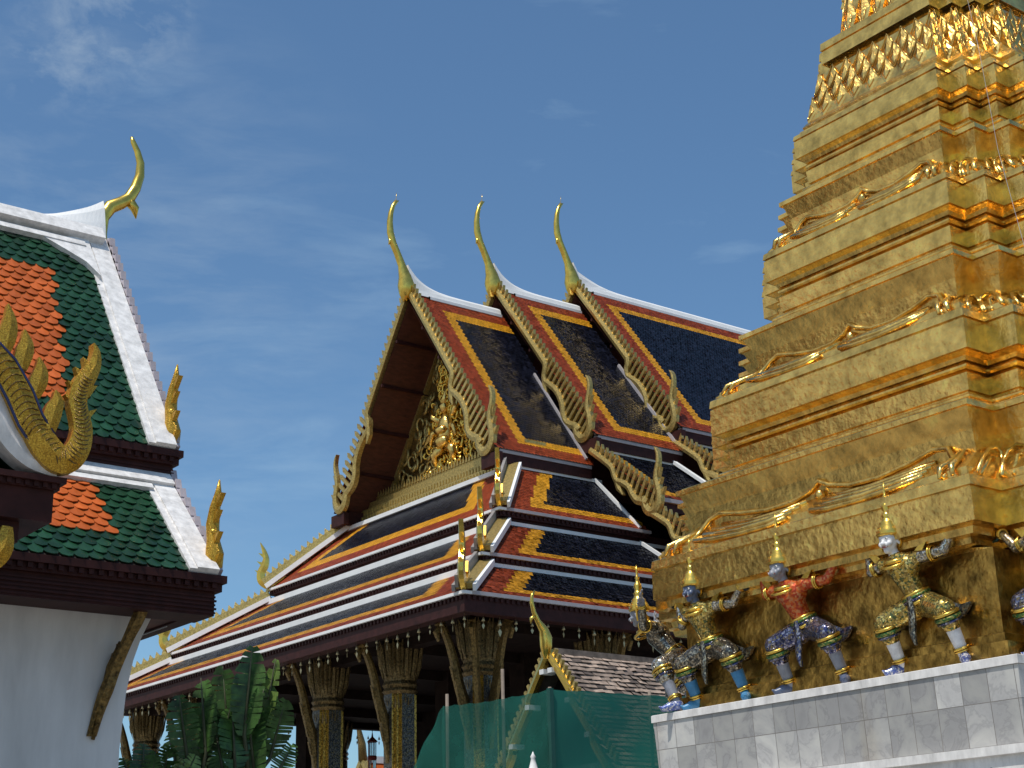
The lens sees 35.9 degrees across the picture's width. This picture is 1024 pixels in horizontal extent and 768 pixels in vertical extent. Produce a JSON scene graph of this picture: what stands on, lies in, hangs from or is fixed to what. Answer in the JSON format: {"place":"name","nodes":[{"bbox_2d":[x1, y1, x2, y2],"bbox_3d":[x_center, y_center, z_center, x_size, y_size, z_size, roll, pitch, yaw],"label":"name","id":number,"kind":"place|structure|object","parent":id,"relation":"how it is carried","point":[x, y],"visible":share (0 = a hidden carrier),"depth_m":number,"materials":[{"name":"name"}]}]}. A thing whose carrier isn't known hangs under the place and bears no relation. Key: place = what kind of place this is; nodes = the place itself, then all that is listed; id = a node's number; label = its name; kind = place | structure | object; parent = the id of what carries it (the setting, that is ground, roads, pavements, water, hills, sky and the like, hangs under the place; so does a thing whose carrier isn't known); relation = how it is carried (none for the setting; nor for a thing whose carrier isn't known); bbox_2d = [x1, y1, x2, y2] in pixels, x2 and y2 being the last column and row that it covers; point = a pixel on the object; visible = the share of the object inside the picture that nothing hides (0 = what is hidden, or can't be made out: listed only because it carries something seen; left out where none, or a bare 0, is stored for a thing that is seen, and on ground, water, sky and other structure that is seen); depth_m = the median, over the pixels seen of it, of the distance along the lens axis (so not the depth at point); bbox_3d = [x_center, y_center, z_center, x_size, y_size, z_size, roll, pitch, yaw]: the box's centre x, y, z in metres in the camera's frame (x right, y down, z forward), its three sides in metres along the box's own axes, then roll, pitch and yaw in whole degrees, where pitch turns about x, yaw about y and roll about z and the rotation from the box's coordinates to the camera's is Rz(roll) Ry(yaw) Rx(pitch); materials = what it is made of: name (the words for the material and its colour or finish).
{"place":"outdoors","nodes":[
{"label":"outdoors","id":0,"kind":"place"},
{"bbox_2d":[0,137,226,767],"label":"white chapel","id":1,"kind":"structure","parent":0,"point":[112,565],"depth_m":24.01,"materials":[{"name":"green tile"}]},
{"bbox_2d":[0,304,101,567],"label":"porch gable","id":2,"kind":"structure","parent":1,"relation":"attached to","point":[37,456],"depth_m":18.05,"materials":[{"name":"gold metal"}]},
{"bbox_2d":[0,0,842,767],"label":"sky","id":3,"kind":"structure","parent":0,"point":[277,141],"materials":[{"name":"blue"}]},
{"bbox_2d":[120,200,749,767],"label":"temple hall","id":4,"kind":"structure","parent":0,"point":[516,446],"depth_m":60.96,"materials":[{"name":"black tile"}]},
{"bbox_2d":[498,617,501,635],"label":"wind bell","id":5,"kind":"object","parent":4,"relation":"hanging from","point":[499,624],"visible":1,"depth_m":46.23,"materials":[{"name":"gold metal"}]},
{"bbox_2d":[524,590,684,695],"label":"pavilion","id":6,"kind":"structure","parent":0,"point":[568,669],"depth_m":33.15,"materials":[{"name":"tile"}]},
{"label":"ground","id":7,"kind":"structure","parent":0,"visible":0},
{"bbox_2d":[118,743,200,767],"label":"fan palm","id":8,"kind":"object","parent":7,"relation":"on","point":[153,759],"visible":0.98,"depth_m":30.36,"materials":[{"name":"green plant"}]},
{"bbox_2d":[163,679,240,767],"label":"fan palm","id":9,"kind":"object","parent":7,"relation":"on","point":[204,721],"visible":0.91,"depth_m":30.85,"materials":[{"name":"green plant"}]},
{"bbox_2d":[206,645,297,767],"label":"fan palm","id":10,"kind":"object","parent":7,"relation":"on","point":[253,703],"visible":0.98,"depth_m":31.11,"materials":[{"name":"green plant"}]},
{"bbox_2d":[356,730,383,767],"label":"distant temple roof","id":11,"kind":"structure","parent":7,"relation":"on","point":[362,758],"depth_m":116.75,"materials":[{"name":"orange tile"}]},
{"bbox_2d":[367,723,377,767],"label":"lamp post","id":12,"kind":"object","parent":7,"relation":"on","point":[372,756],"visible":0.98,"depth_m":70.70,"materials":[{"name":"metal"}]},
{"bbox_2d":[529,752,537,767],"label":"white finial","id":13,"kind":"object","parent":7,"relation":"on","point":[533,764],"visible":1,"depth_m":18.54,"materials":[{"name":"paint"}]},
{"bbox_2d":[414,669,685,767],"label":"construction net","id":14,"kind":"object","parent":7,"relation":"on","point":[549,727],"visible":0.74,"depth_m":30.44,"materials":[{"name":"teal fabric"}]},
{"bbox_2d":[651,0,1023,767],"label":"gilded chedi","id":15,"kind":"structure","parent":7,"relation":"on","point":[887,344],"depth_m":15.11,"materials":[{"name":"gold metal"}]},
{"bbox_2d":[628,565,687,711],"bbox_3d":[1.502,2.594,16.145,0.674,1.589,1.174,-10,-21,23],"label":"guardian statue","id":16,"kind":"object","parent":15,"relation":"on","point":[658,636],"visible":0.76,"depth_m":15.93,"materials":[{"name":"grey ceramic"}]},
{"bbox_2d":[671,538,755,709],"bbox_3d":[1.939,2.285,15.366,0.442,1.649,1.218,13,-23,-35],"label":"guardian statue","id":17,"kind":"object","parent":15,"relation":"on","point":[712,644],"visible":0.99,"depth_m":15.35,"materials":[{"name":"gold ceramic"}]},
{"bbox_2d":[760,513,852,694],"bbox_3d":[2.640,1.966,14.485,0.458,1.649,1.318,13,-23,-35],"label":"guardian statue","id":18,"kind":"object","parent":15,"relation":"on","point":[805,625],"visible":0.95,"depth_m":14.45,"materials":[{"name":"ceramic"}]},
{"bbox_2d":[865,482,971,675],"bbox_3d":[3.427,1.616,13.521,0.442,1.649,1.301,13,-23,-35],"label":"guardian statue","id":19,"kind":"object","parent":15,"relation":"on","point":[916,602],"visible":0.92,"depth_m":13.48,"materials":[{"name":"gold metal"}]},
{"bbox_2d":[992,528,1023,653],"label":"guardian statue","id":20,"kind":"object","parent":15,"relation":"on","point":[1015,545],"visible":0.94,"depth_m":12.96,"materials":[{"name":"gold ceramic"}]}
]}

